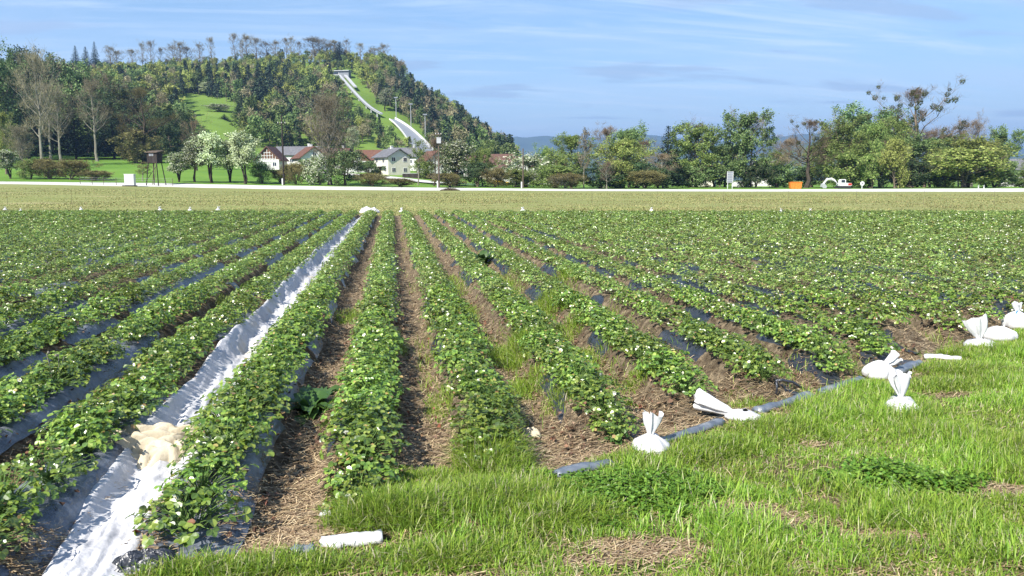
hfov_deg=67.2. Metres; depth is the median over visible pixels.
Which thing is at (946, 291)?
strawberry plant
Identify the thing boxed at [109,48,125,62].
bare tree
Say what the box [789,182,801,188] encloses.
waste container
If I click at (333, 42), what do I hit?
bare tree
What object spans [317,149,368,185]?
bush
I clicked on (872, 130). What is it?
willow tree
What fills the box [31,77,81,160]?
bare tree
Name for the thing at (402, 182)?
scrub
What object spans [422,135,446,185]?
bare tree
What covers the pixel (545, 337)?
strawberry plant
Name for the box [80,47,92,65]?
spruce tree
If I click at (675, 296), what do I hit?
strawberry plant
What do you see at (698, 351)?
mulch film
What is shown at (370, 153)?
house
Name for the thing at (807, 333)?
strawberry plant
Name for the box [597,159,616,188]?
bare sapling
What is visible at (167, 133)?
broadleaf tree
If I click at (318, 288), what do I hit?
strawberry plant
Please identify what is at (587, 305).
strawberry plant
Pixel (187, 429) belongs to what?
strawberry plant
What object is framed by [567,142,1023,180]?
hills
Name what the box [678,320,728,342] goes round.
strawberry plant
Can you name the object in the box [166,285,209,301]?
strawberry plant
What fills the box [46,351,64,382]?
seed stalks
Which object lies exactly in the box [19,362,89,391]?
strawberry plant
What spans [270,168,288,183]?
bare bush
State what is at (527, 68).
sky
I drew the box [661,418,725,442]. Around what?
film roll
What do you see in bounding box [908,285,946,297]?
strawberry plant
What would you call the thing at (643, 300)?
strawberry plant
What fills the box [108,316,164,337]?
strawberry plant
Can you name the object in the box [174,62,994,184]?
hill
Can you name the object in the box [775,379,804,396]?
drip hose
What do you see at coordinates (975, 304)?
strawberry plant
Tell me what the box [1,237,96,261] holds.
mulch film
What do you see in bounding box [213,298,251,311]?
strawberry plant
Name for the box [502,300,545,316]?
strawberry plant
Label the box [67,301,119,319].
strawberry plant
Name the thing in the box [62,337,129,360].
strawberry plant
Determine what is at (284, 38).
bare tree
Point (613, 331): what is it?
strawberry plant
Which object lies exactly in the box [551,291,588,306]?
strawberry plant
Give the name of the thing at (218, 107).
blossoming bush
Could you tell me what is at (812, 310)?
strawberry plant
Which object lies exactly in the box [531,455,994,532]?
clover
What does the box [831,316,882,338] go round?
strawberry plant
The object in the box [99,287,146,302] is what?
strawberry plant
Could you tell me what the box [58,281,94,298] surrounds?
strawberry plant
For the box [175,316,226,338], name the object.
strawberry plant
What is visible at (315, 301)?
strawberry plant
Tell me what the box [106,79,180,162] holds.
budding tree
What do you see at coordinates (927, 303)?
strawberry plant
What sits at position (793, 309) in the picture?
strawberry plant
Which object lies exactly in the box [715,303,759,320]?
strawberry plant
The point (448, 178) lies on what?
scrub
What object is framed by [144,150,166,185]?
hunting stand
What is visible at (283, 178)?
power pole
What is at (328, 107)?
bare poplar
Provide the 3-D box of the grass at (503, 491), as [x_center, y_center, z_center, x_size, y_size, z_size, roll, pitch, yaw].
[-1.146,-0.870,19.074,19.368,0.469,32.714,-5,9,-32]
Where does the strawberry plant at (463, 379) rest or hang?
on the field ground at (708, 362)
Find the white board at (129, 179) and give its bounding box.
[122,174,137,186]
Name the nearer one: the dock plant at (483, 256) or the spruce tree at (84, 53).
the dock plant at (483, 256)
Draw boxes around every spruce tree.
[5,75,56,158]
[51,94,100,158]
[71,46,80,64]
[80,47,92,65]
[90,42,100,65]
[90,102,129,158]
[231,93,244,116]
[331,42,350,65]
[652,126,686,187]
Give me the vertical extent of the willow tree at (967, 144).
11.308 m
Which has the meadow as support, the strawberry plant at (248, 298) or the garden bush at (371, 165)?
the garden bush at (371, 165)
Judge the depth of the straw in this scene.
4.88 m
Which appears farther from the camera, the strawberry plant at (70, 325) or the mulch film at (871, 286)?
the mulch film at (871, 286)
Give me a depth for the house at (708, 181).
243.84 m
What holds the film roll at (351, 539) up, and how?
on the field ground at (708, 362)
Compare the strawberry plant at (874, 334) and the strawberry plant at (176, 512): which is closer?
the strawberry plant at (176, 512)
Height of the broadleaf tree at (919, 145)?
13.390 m
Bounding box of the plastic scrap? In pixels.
[522,427,540,436]
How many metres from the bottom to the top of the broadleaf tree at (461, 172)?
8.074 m
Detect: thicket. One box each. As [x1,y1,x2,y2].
[547,172,587,188]
[626,169,666,188]
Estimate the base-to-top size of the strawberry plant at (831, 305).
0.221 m
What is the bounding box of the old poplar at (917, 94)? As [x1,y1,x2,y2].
[865,74,976,186]
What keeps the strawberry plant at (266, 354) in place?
on the field ground at (708, 362)
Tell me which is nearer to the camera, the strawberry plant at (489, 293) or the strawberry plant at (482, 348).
the strawberry plant at (482, 348)
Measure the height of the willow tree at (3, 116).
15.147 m
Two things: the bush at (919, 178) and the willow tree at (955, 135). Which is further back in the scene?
the willow tree at (955, 135)
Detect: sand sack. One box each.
[631,410,669,454]
[693,388,759,421]
[861,350,902,379]
[885,369,918,412]
[962,314,994,347]
[983,324,1017,341]
[1001,301,1023,328]
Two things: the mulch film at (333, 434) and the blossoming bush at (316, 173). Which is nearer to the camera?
the mulch film at (333, 434)
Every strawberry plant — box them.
[0,281,34,301]
[0,286,20,302]
[0,287,19,301]
[0,299,41,319]
[0,306,30,323]
[0,307,16,323]
[0,321,11,328]
[0,328,49,351]
[0,332,39,357]
[0,339,35,364]
[0,352,13,365]
[0,367,65,402]
[0,377,55,405]
[0,387,47,419]
[0,395,24,423]
[0,459,64,522]
[0,484,41,526]
[0,508,38,559]
[1,440,101,492]
[5,302,45,316]
[7,284,36,296]
[9,325,64,348]
[14,322,61,342]
[15,298,50,314]
[16,317,77,339]
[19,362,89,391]
[26,292,64,308]
[26,346,106,375]
[28,401,121,450]
[29,417,122,463]
[30,296,64,312]
[36,358,100,382]
[37,287,83,302]
[38,288,80,305]
[39,314,83,333]
[40,307,92,326]
[45,395,140,440]
[50,284,88,301]
[51,345,111,367]
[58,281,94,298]
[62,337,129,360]
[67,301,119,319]
[70,335,129,358]
[76,307,111,324]
[77,384,158,416]
[79,382,168,427]
[80,298,127,315]
[86,290,128,306]
[89,296,131,312]
[93,366,176,400]
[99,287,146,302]
[101,318,157,342]
[104,288,147,303]
[104,370,180,407]
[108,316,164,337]
[110,284,153,301]
[117,281,157,296]
[117,313,163,331]
[123,339,200,369]
[125,304,174,323]
[125,357,186,381]
[125,361,184,389]
[125,481,252,548]
[130,307,177,325]
[139,302,183,319]
[140,296,196,316]
[140,350,194,373]
[142,335,209,361]
[150,292,195,312]
[153,457,247,506]
[154,333,214,355]
[160,290,201,308]
[165,286,209,304]
[165,435,258,476]
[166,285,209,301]
[167,296,201,313]
[168,321,224,345]
[171,414,274,465]
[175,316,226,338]
[181,285,215,296]
[181,396,275,438]
[183,283,219,296]
[186,315,230,332]
[189,409,275,448]
[194,384,290,424]
[199,375,290,415]
[202,311,245,326]
[205,303,246,322]
[205,306,248,324]
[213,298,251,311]
[213,375,287,405]
[218,294,262,310]
[218,357,300,392]
[220,298,257,315]
[222,291,258,305]
[228,291,260,304]
[230,280,271,297]
[233,350,309,379]
[236,347,301,373]
[240,370,292,392]
[242,339,310,367]
[245,286,279,299]
[247,336,298,358]
[253,325,316,349]
[256,338,306,360]
[265,322,323,346]
[266,314,324,339]
[268,311,327,332]
[271,310,324,332]
[275,303,329,324]
[275,308,323,324]
[281,299,331,317]
[283,300,332,316]
[284,299,315,310]
[294,284,330,298]
[296,283,337,302]
[296,288,336,302]
[296,292,332,306]
[301,283,340,295]
[302,296,327,312]
[314,405,405,441]
[317,449,404,497]
[317,469,389,511]
[319,420,411,466]
[320,385,394,420]
[330,357,402,388]
[330,399,402,435]
[335,370,409,397]
[338,366,390,391]
[338,383,399,408]
[340,352,398,373]
[340,358,399,382]
[341,342,401,368]
[344,333,402,361]
[348,319,395,339]
[348,323,395,342]
[350,311,389,326]
[350,334,398,353]
[351,315,398,334]
[351,322,409,347]
[352,297,400,311]
[353,298,386,309]
[353,307,396,322]
[355,298,403,316]
[357,290,401,305]
[359,305,397,321]
[360,292,395,306]
[361,290,396,302]
[362,286,400,297]
[364,286,394,296]
[418,286,457,301]
[419,295,466,314]
[419,298,468,318]
[422,281,462,294]
[422,285,453,298]
[422,289,450,303]
[424,317,475,335]
[425,302,475,324]
[426,310,481,331]
[428,335,482,360]
[430,293,468,309]
[430,303,477,320]
[434,344,491,368]
[436,321,486,338]
[436,329,492,353]
[436,350,497,375]
[437,325,482,343]
[438,332,485,349]
[440,359,505,390]
[448,402,525,439]
[449,368,514,395]
[449,391,520,422]
[450,422,528,459]
[451,361,502,383]
[453,378,520,407]
[483,287,514,299]
[486,287,518,301]
[488,290,526,305]
[491,293,535,311]
[494,285,524,300]
[495,298,540,315]
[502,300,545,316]
[504,306,556,326]
[505,307,547,324]
[506,304,544,319]
[511,312,564,333]
[512,315,553,331]
[515,327,559,346]
[518,324,560,338]
[518,329,570,351]
[520,333,577,360]
[530,342,573,363]
[538,346,599,368]
[540,353,594,377]
[545,285,566,295]
[548,286,570,295]
[549,288,583,303]
[550,361,599,385]
[550,363,607,391]
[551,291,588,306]
[553,289,594,305]
[562,373,627,399]
[565,294,598,310]
[568,386,638,416]
[571,298,608,314]
[573,305,620,323]
[573,306,602,319]
[584,312,628,331]
[584,407,643,439]
[589,310,625,324]
[590,313,638,335]
[597,320,634,342]
[607,327,645,345]
[610,288,641,299]
[610,331,655,351]
[611,287,650,301]
[613,332,671,356]
[619,290,647,305]
[622,290,659,305]
[625,338,676,361]
[629,350,683,369]
[631,301,664,316]
[632,296,671,310]
[635,347,703,375]
[642,303,673,318]
[647,302,696,321]
[647,359,707,383]
[653,308,698,325]
[653,369,718,396]
[665,284,690,296]
[665,285,699,298]
[670,318,705,333]
[672,286,708,301]
[675,320,717,339]
[677,288,713,305]
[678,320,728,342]
[686,292,722,305]
[693,329,733,349]
[696,296,726,311]
[699,298,738,312]
[703,332,748,352]
[707,333,766,359]
[712,303,739,315]
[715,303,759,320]
[719,339,776,367]
[724,305,766,325]
[725,352,794,380]
[726,283,757,296]
[730,287,767,302]
[741,306,773,328]
[741,311,785,333]
[742,291,773,302]
[758,293,793,310]
[758,319,791,335]
[760,319,811,338]
[763,292,805,311]
[775,325,816,346]
[778,298,811,312]
[782,324,834,348]
[785,283,822,297]
[789,301,821,316]
[791,330,859,359]
[793,306,827,322]
[796,283,830,298]
[800,287,838,301]
[807,312,848,329]
[808,289,848,305]
[810,349,858,372]
[817,292,859,309]
[822,312,870,333]
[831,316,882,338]
[835,297,868,311]
[839,298,878,313]
[847,284,879,299]
[848,327,895,345]
[852,302,891,316]
[852,336,900,356]
[859,287,890,300]
[859,302,904,319]
[865,286,912,303]
[868,305,918,324]
[878,292,915,308]
[890,297,928,309]
[900,295,944,311]
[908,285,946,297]
[914,296,962,313]
[919,304,966,322]
[920,285,963,302]
[940,317,967,330]
[948,291,992,307]
[953,294,996,310]
[968,305,1003,319]
[975,287,1009,299]
[987,289,1023,304]
[1002,298,1023,311]
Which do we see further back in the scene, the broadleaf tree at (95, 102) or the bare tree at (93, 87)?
the broadleaf tree at (95, 102)
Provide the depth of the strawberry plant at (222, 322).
8.93 m
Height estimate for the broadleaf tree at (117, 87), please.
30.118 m
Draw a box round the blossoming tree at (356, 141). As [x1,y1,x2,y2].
[346,126,359,150]
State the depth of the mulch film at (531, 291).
12.76 m
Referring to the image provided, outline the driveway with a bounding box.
[324,172,485,184]
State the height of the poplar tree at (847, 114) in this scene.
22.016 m
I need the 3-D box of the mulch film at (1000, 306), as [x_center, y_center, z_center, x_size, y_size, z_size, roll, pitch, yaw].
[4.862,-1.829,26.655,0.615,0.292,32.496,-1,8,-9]
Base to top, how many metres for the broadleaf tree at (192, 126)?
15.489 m
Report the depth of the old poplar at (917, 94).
177.50 m
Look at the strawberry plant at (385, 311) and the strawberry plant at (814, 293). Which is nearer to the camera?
the strawberry plant at (385, 311)
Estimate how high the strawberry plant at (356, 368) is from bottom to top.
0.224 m
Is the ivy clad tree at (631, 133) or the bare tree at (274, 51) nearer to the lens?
the ivy clad tree at (631, 133)
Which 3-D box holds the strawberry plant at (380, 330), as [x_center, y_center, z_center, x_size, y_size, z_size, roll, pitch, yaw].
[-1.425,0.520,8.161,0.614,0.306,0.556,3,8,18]
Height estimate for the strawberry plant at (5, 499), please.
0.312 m
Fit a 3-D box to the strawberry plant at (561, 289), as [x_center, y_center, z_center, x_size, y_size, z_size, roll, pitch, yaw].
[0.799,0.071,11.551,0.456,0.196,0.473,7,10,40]
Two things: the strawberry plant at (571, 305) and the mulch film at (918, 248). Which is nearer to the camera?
the strawberry plant at (571, 305)
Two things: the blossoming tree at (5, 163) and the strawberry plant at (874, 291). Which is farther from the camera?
the blossoming tree at (5, 163)
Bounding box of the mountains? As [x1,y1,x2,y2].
[511,132,1023,159]
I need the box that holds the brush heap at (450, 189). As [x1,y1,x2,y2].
[440,188,458,190]
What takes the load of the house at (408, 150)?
on the meadow
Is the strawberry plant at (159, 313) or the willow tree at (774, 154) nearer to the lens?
the strawberry plant at (159, 313)
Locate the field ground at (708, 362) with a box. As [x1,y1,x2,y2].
[0,214,1023,575]
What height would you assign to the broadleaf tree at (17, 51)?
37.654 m
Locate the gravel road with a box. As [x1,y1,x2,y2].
[0,182,1023,191]
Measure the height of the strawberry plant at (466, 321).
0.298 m
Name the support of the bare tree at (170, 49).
on the hill at (194, 102)
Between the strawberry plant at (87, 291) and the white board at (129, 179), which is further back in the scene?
the white board at (129, 179)
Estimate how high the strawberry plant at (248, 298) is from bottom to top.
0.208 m
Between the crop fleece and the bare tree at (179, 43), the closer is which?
the crop fleece
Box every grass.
[111,217,1023,575]
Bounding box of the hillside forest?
[0,48,521,156]
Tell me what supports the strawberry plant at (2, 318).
on the field ground at (708, 362)
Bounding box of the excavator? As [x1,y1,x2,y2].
[820,178,851,188]
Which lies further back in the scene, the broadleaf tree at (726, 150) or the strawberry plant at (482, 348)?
the broadleaf tree at (726, 150)
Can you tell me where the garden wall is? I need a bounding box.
[402,173,440,179]
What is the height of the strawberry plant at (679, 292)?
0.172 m
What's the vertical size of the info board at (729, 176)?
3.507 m
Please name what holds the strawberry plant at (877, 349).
on the field ground at (708, 362)
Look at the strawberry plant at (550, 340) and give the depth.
7.76 m
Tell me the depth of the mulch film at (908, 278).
15.26 m
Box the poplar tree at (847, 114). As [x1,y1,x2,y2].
[819,99,908,186]
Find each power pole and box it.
[277,115,284,184]
[435,132,440,187]
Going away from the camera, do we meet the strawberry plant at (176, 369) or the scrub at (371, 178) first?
the strawberry plant at (176, 369)
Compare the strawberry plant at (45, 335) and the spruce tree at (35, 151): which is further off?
the spruce tree at (35, 151)
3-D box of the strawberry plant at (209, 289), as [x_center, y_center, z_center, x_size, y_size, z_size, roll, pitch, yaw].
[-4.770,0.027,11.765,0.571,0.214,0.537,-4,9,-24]
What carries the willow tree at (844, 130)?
on the meadow
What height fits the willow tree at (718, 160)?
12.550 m
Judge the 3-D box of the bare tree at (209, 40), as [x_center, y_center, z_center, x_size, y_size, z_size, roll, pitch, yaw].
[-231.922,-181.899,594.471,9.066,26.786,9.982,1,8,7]
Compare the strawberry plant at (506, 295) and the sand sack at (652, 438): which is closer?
the sand sack at (652, 438)
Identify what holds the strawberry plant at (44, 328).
on the field ground at (708, 362)
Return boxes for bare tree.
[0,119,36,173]
[4,36,68,158]
[24,71,73,159]
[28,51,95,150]
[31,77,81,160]
[66,72,113,160]
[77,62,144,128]
[101,44,117,64]
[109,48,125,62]
[125,49,137,65]
[136,40,146,64]
[145,39,155,60]
[156,46,163,61]
[160,44,182,62]
[171,40,186,61]
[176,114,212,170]
[177,46,195,62]
[192,40,206,66]
[205,35,215,63]
[228,32,239,58]
[237,32,254,55]
[239,41,246,59]
[248,38,264,58]
[258,40,274,56]
[270,39,281,55]
[281,37,289,54]
[284,33,296,53]
[295,41,302,59]
[298,36,326,62]
[310,36,330,60]
[322,39,343,52]
[322,43,340,54]
[342,37,350,52]
[355,43,364,58]
[368,46,380,56]
[376,43,391,56]
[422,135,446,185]
[587,119,615,186]
[631,134,663,186]
[643,150,679,188]
[680,116,710,166]
[729,103,778,187]
[767,135,806,187]
[773,115,842,187]
[911,119,964,186]
[955,107,991,186]
[956,129,969,185]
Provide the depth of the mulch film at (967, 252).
19.02 m
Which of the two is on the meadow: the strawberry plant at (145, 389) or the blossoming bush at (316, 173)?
the blossoming bush at (316, 173)
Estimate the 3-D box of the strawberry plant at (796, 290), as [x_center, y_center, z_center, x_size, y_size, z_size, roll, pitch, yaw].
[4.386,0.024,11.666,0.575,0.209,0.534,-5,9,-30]
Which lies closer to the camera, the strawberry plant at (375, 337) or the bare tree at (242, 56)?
the strawberry plant at (375, 337)
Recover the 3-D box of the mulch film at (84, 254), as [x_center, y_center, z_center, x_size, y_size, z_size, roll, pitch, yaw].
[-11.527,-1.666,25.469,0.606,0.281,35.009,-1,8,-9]
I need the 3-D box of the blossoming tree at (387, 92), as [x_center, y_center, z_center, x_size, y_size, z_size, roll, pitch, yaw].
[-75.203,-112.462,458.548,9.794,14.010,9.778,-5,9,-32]
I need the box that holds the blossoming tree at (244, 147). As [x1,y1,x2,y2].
[223,130,266,183]
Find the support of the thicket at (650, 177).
on the meadow
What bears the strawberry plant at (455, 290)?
on the field ground at (708, 362)
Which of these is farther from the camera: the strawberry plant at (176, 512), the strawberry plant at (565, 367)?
the strawberry plant at (565, 367)
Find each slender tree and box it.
[407,139,429,184]
[576,127,593,188]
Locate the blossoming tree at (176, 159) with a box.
[165,151,191,181]
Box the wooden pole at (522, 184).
[521,148,523,187]
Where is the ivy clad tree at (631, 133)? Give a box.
[609,120,651,186]
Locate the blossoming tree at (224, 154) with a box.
[214,138,237,182]
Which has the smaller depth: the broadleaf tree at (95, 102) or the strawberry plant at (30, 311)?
the strawberry plant at (30, 311)
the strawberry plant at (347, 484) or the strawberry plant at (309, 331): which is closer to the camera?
the strawberry plant at (347, 484)
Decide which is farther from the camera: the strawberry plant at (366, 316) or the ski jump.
the ski jump
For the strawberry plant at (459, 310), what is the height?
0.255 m
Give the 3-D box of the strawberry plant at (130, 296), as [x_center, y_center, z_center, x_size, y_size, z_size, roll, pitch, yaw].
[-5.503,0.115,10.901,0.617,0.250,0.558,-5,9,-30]
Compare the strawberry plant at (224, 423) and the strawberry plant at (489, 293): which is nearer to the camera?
the strawberry plant at (224, 423)
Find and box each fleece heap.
[108,422,197,469]
[359,206,379,212]
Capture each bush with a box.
[13,158,50,178]
[108,127,172,162]
[201,103,231,111]
[246,162,274,183]
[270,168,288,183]
[277,162,308,184]
[293,158,310,171]
[297,153,332,184]
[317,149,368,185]
[355,161,383,173]
[411,160,437,178]
[458,161,493,186]
[495,151,555,186]
[500,168,534,186]
[524,164,589,187]
[573,164,633,188]
[599,158,635,188]
[618,161,657,187]
[642,167,675,188]
[670,163,723,187]
[697,164,734,186]
[733,163,786,187]
[760,163,800,187]
[781,166,828,186]
[812,148,875,187]
[818,165,866,187]
[851,152,893,187]
[854,167,906,187]
[890,157,939,187]
[912,168,957,187]
[914,146,1023,187]
[971,169,1023,187]
[1006,169,1023,187]
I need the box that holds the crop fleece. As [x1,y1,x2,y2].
[42,216,360,575]
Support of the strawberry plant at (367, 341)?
on the field ground at (708, 362)
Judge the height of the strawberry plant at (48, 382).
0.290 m
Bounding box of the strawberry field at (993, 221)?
[0,209,1023,437]
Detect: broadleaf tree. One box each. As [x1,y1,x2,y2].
[0,36,30,144]
[0,44,55,142]
[17,51,77,152]
[41,58,120,152]
[76,89,130,156]
[103,84,149,144]
[125,106,183,150]
[146,108,190,155]
[177,129,215,153]
[436,148,464,181]
[466,143,501,186]
[662,120,723,182]
[710,141,747,186]
[712,107,779,187]
[860,114,915,186]
[881,111,919,184]
[901,129,951,187]
[977,124,1023,186]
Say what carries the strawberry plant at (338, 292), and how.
on the field ground at (708, 362)
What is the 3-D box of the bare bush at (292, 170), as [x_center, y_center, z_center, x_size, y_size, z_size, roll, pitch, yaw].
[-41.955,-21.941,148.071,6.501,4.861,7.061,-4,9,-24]
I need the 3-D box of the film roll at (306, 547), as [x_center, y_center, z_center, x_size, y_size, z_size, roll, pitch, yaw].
[-1.101,1.379,4.046,0.130,0.067,0.092,-3,9,-22]
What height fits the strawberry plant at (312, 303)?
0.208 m
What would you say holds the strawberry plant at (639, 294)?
on the field ground at (708, 362)
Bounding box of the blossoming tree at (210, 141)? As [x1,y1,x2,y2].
[187,131,226,182]
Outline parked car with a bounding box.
[732,181,748,187]
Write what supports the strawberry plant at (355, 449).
on the field ground at (708, 362)
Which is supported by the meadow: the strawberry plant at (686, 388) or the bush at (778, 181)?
the bush at (778, 181)
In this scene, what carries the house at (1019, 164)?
on the meadow
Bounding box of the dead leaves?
[1,239,1013,549]
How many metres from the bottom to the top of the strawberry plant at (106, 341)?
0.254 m
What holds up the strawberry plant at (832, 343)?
on the field ground at (708, 362)
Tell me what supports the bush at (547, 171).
on the meadow
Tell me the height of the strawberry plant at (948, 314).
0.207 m
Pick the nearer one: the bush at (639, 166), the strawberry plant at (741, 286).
the strawberry plant at (741, 286)
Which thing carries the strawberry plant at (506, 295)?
on the field ground at (708, 362)
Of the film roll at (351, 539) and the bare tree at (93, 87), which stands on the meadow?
the bare tree at (93, 87)
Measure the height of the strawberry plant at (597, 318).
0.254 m
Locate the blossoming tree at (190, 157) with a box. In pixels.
[181,134,206,181]
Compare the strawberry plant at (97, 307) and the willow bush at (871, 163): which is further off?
the willow bush at (871, 163)
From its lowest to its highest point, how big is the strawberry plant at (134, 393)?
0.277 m
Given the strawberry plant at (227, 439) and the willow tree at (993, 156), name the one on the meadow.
the willow tree at (993, 156)
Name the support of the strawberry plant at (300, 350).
on the field ground at (708, 362)
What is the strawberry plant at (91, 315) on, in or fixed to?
on the field ground at (708, 362)
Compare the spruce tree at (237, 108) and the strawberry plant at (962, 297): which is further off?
the spruce tree at (237, 108)
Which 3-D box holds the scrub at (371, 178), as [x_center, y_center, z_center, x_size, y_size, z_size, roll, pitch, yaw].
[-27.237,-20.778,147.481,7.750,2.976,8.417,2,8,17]
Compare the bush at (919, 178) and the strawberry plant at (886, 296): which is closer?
the strawberry plant at (886, 296)
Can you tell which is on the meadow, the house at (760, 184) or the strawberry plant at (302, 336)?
the house at (760, 184)
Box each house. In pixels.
[254,146,288,169]
[276,144,320,163]
[290,144,325,169]
[321,147,352,168]
[333,70,351,77]
[346,149,371,172]
[360,150,381,169]
[371,146,411,174]
[388,145,421,170]
[416,150,448,172]
[479,154,515,179]
[494,156,531,183]
[693,165,716,185]
[752,161,774,185]
[1002,159,1023,185]
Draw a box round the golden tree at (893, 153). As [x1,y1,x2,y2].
[873,137,914,187]
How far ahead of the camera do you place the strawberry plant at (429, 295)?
11.01 m
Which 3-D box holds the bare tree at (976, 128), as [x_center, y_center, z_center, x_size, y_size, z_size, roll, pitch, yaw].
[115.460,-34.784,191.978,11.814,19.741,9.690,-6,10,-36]
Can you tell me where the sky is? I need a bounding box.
[0,0,1023,191]
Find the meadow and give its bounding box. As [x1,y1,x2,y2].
[0,143,1021,188]
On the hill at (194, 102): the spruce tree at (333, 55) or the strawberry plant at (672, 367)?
the spruce tree at (333, 55)
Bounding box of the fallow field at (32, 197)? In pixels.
[0,184,1023,213]
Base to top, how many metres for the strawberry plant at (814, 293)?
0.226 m
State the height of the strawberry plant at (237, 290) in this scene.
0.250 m
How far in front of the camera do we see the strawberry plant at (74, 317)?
9.14 m
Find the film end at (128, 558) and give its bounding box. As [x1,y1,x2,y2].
[112,547,175,573]
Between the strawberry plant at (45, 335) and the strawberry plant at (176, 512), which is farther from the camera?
the strawberry plant at (45, 335)
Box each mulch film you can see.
[0,214,245,281]
[0,214,304,338]
[0,214,322,381]
[0,214,342,454]
[0,216,358,575]
[0,217,255,298]
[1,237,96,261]
[12,216,217,266]
[17,214,286,299]
[139,214,375,556]
[327,235,397,452]
[400,215,478,363]
[424,222,643,444]
[434,214,619,358]
[452,214,799,395]
[475,216,845,385]
[489,214,911,364]
[514,214,921,353]
[525,214,848,292]
[556,216,911,303]
[579,217,1023,315]
[604,221,955,282]
[633,216,1023,283]
[634,221,1023,292]
[704,216,1018,252]
[725,228,876,249]
[731,224,975,260]
[771,227,1023,261]
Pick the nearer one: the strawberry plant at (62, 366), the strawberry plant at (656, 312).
the strawberry plant at (62, 366)
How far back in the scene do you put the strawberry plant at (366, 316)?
9.29 m
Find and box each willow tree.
[0,111,20,173]
[533,142,561,168]
[544,131,603,187]
[586,135,660,186]
[655,147,686,186]
[707,142,733,186]
[758,144,797,175]
[792,146,828,186]
[810,133,843,183]
[811,107,883,168]
[846,120,895,174]
[923,144,964,186]
[924,134,1019,187]
[928,130,970,186]
[971,138,1009,187]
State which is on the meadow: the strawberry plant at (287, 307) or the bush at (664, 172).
the bush at (664, 172)
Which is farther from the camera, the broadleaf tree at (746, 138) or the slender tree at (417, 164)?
the broadleaf tree at (746, 138)
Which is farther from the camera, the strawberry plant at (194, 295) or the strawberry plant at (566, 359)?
the strawberry plant at (194, 295)
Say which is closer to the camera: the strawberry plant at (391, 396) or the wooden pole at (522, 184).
the strawberry plant at (391, 396)
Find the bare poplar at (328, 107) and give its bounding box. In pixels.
[290,80,360,184]
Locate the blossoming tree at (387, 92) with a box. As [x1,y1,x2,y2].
[378,88,393,110]
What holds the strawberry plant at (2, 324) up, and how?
on the field ground at (708, 362)
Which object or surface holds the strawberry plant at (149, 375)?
on the field ground at (708, 362)
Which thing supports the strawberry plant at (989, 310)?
on the field ground at (708, 362)
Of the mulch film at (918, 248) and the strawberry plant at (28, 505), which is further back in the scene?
the mulch film at (918, 248)
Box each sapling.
[131,160,151,179]
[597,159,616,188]
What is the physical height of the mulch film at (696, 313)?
0.288 m
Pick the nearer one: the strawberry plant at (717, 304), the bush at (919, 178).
the strawberry plant at (717, 304)
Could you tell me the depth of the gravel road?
140.82 m
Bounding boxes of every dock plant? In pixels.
[287,384,343,426]
[474,250,497,264]
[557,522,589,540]
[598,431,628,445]
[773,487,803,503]
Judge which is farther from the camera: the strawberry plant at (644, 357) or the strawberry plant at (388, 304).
the strawberry plant at (388, 304)
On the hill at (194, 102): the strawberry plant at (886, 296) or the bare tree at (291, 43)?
the bare tree at (291, 43)
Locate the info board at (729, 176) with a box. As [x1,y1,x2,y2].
[727,171,732,188]
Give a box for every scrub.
[18,157,66,178]
[46,158,102,179]
[73,170,115,179]
[352,172,389,185]
[383,178,413,186]
[426,172,467,187]
[478,167,514,186]
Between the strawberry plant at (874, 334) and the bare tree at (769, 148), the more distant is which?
the bare tree at (769, 148)
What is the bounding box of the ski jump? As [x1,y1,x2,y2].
[338,74,432,151]
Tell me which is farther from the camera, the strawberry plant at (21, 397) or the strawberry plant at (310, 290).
the strawberry plant at (310, 290)
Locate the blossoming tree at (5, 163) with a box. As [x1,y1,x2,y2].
[0,149,22,178]
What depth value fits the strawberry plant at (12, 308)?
9.99 m
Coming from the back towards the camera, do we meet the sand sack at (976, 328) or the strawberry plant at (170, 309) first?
the strawberry plant at (170, 309)
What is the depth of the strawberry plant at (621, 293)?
11.21 m
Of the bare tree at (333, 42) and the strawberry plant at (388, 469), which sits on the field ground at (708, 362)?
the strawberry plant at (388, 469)
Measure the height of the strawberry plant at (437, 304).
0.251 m
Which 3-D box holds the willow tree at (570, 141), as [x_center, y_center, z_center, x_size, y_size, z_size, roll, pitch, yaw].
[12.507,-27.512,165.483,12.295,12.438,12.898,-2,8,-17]
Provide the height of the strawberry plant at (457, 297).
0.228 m
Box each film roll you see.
[289,542,314,554]
[319,529,382,548]
[552,459,613,477]
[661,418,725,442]
[751,391,814,413]
[817,375,864,393]
[894,359,923,372]
[924,354,961,360]
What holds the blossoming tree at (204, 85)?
on the hill at (194, 102)
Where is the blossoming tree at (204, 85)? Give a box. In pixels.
[198,82,215,95]
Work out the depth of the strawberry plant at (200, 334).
8.33 m
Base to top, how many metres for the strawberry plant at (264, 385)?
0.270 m
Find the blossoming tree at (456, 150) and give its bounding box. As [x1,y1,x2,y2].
[436,139,478,185]
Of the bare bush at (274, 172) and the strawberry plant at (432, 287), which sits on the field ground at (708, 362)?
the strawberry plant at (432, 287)
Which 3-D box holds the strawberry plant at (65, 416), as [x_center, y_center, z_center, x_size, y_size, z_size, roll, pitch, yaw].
[-2.961,0.934,5.229,0.567,0.316,0.627,-5,9,-31]
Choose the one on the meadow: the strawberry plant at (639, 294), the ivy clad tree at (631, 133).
the ivy clad tree at (631, 133)
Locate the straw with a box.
[0,235,1023,575]
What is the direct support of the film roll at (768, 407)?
on the field ground at (708, 362)
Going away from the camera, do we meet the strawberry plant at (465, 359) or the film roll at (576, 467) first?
the film roll at (576, 467)
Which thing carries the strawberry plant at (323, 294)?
on the field ground at (708, 362)
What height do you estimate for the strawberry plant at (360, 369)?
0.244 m
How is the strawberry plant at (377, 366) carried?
on the field ground at (708, 362)

